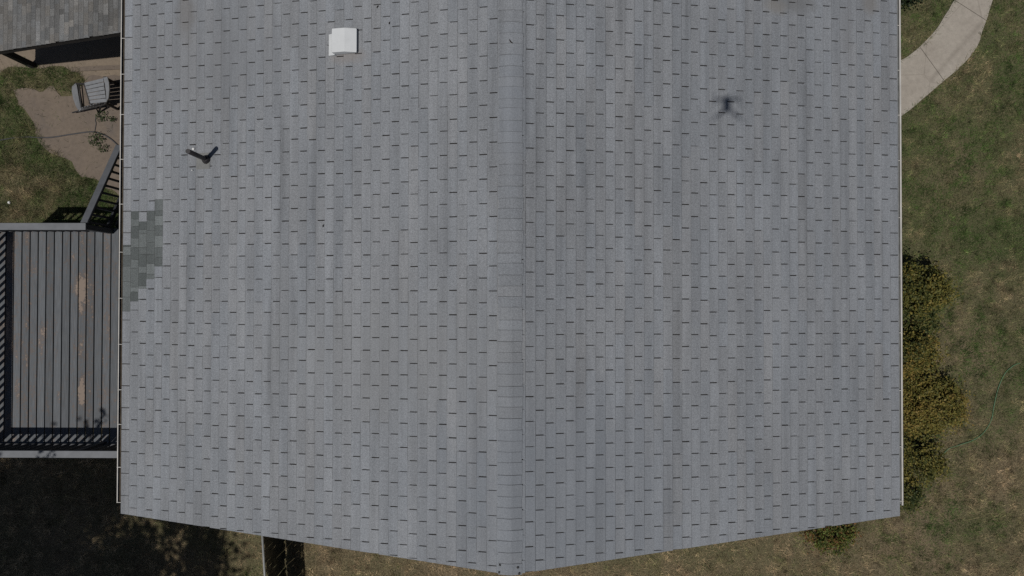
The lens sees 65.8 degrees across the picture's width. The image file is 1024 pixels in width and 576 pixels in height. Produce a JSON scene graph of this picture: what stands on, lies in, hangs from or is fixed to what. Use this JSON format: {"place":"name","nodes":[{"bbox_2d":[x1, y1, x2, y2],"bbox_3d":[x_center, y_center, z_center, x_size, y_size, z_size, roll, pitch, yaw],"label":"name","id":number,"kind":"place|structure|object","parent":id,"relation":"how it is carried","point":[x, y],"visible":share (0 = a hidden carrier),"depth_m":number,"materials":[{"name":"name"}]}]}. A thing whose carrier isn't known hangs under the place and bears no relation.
{"place":"outdoors","nodes":[
{"label":"outdoors","id":0,"kind":"place"},
{"bbox_2d":[0,36,120,79],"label":"paving","id":1,"kind":"structure","parent":0,"point":[109,49],"depth_m":15.48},
{"bbox_2d":[0,0,120,67],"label":"patio cover","id":2,"kind":"object","parent":1,"relation":"on","point":[25,25],"visible":0.8,"depth_m":13.10,"materials":[{"name":"grey wood"}]},
{"bbox_2d":[71,65,120,71],"bbox_3d":[-7.685,-4.315,15.462,1.868,0.022,0.088,-3,89,1],"label":"paving step","id":3,"kind":"object","parent":1,"relation":"on","point":[98,68],"visible":0.56,"depth_m":15.46,"materials":[{"name":"beige concrete"}]},
{"bbox_2d":[14,75,119,194],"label":"patio","id":4,"kind":"structure","parent":0,"point":[93,160],"depth_m":15.46,"materials":[{"name":"beige concrete"}]},
{"bbox_2d":[0,131,117,144],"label":"cable","id":5,"kind":"object","parent":4,"relation":"on","point":[65,135],"visible":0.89,"depth_m":15.44,"materials":[{"name":"grey rubber"}]},
{"bbox_2d":[72,76,118,113],"bbox_3d":[-8.056,-3.699,15.173,0.990,0.593,0.604,0,89,1],"label":"garden chair","id":6,"kind":"object","parent":4,"relation":"on","point":[76,93],"visible":1,"depth_m":15.09,"materials":[{"name":"grey plastic"}]},
{"bbox_2d":[88,132,104,145],"bbox_3d":[-8.089,-2.897,15.408,0.360,0.123,0.290,0,89,1],"label":"weed","id":7,"kind":"object","parent":4,"relation":"on","point":[95,139],"visible":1,"depth_m":15.39,"materials":[{"name":"green plant"}]},
{"bbox_2d":[95,111,108,121],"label":"weed","id":8,"kind":"object","parent":4,"relation":"on","point":[98,116],"visible":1,"depth_m":15.40,"materials":[{"name":"green plant"}]},
{"bbox_2d":[98,144,107,152],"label":"weed","id":9,"kind":"object","parent":4,"relation":"on","point":[99,148],"visible":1,"depth_m":15.40,"materials":[{"name":"green plant"}]},
{"bbox_2d":[0,447,794,575],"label":"dry grass","id":10,"kind":"structure","parent":0,"point":[4,477],"depth_m":15.32,"materials":[{"name":"brown plant"}]},
{"bbox_2d":[117,0,903,574],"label":"house","id":11,"kind":"structure","parent":0,"point":[563,282],"depth_m":11.22,"materials":[{"name":"grey"}]},
{"bbox_2d":[0,0,1023,575],"bbox_3d":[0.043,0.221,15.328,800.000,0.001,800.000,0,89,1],"label":"ground","id":12,"kind":"structure","parent":0,"point":[104,568],"depth_m":15.27,"materials":[{"name":"green plant"}]},
{"bbox_2d":[0,39,118,234],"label":"yard grass","id":13,"kind":"structure","parent":12,"relation":"on","point":[25,167],"depth_m":15.45,"materials":[{"name":"green plant"}]},
{"bbox_2d":[0,145,119,457],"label":"deck","id":14,"kind":"structure","parent":12,"relation":"on","point":[46,339],"depth_m":14.31,"materials":[{"name":"grey paint"}]},
{"bbox_2d":[261,536,286,575],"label":"chain link fence","id":15,"kind":"object","parent":12,"relation":"on","point":[274,552],"visible":0.33,"depth_m":14.61,"materials":[{"name":"metal"}]},
{"bbox_2d":[795,523,861,561],"bbox_3d":[5.958,4.645,14.853,1.110,0.704,1.085,43,90,1],"label":"shrub","id":16,"kind":"object","parent":12,"relation":"on","point":[846,533],"visible":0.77,"depth_m":14.75,"materials":[{"name":"green plant"}]},
{"bbox_2d":[901,0,926,9],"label":"shrub","id":17,"kind":"object","parent":12,"relation":"on","point":[905,1],"visible":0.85,"depth_m":14.98,"materials":[{"name":"green plant"}]},
{"bbox_2d":[900,479,930,522],"bbox_3d":[7.285,3.890,14.734,1.126,0.931,0.876,0,89,1],"label":"shrub","id":18,"kind":"object","parent":12,"relation":"on","point":[911,498],"visible":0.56,"depth_m":14.50,"materials":[{"name":"green plant"}]},
{"bbox_2d":[902,286,949,338],"bbox_3d":[7.624,0.476,14.813,1.144,0.864,1.080,0,89,1],"label":"shrub","id":19,"kind":"object","parent":12,"relation":"on","point":[930,322],"visible":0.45,"depth_m":14.74,"materials":[{"name":"green plant"}]},
{"bbox_2d":[902,325,950,390],"bbox_3d":[7.366,1.264,14.635,1.409,1.205,1.276,0,89,1],"label":"shrub","id":20,"kind":"object","parent":12,"relation":"on","point":[916,347],"visible":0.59,"depth_m":14.46,"materials":[{"name":"green plant"}]},
{"bbox_2d":[903,430,953,492],"bbox_3d":[7.353,3.234,14.695,1.527,1.025,1.268,0,89,1],"label":"shrub","id":21,"kind":"object","parent":12,"relation":"on","point":[932,465],"visible":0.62,"depth_m":14.46,"materials":[{"name":"green plant"}]},
{"bbox_2d":[902,253,964,324],"bbox_3d":[7.379,0.015,14.453,1.567,1.600,1.247,-23,89,0],"label":"shrub","id":22,"kind":"object","parent":12,"relation":"on","point":[941,292],"visible":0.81,"depth_m":14.16,"materials":[{"name":"green plant"}]},
{"bbox_2d":[903,370,974,444],"bbox_3d":[7.679,2.212,14.634,1.933,1.172,1.431,0,89,1],"label":"shrub","id":23,"kind":"object","parent":12,"relation":"on","point":[934,422],"visible":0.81,"depth_m":14.47,"materials":[{"name":"green plant"}]},
{"bbox_2d":[940,363,1017,457],"bbox_3d":[8.955,2.575,15.162,0.374,0.013,2.768,37,90,1],"label":"garden hose","id":24,"kind":"object","parent":12,"relation":"on","point":[992,413],"visible":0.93,"depth_m":15.16,"materials":[{"name":"rubber"}]},
{"bbox_2d":[791,0,1023,575],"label":"lawn grass","id":25,"kind":"structure","parent":0,"point":[964,250],"depth_m":15.21,"materials":[{"name":"green plant"}]},
{"bbox_2d":[901,0,992,115],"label":"sidewalk","id":26,"kind":"structure","parent":0,"point":[927,67],"depth_m":15.27,"materials":[{"name":"concrete"}]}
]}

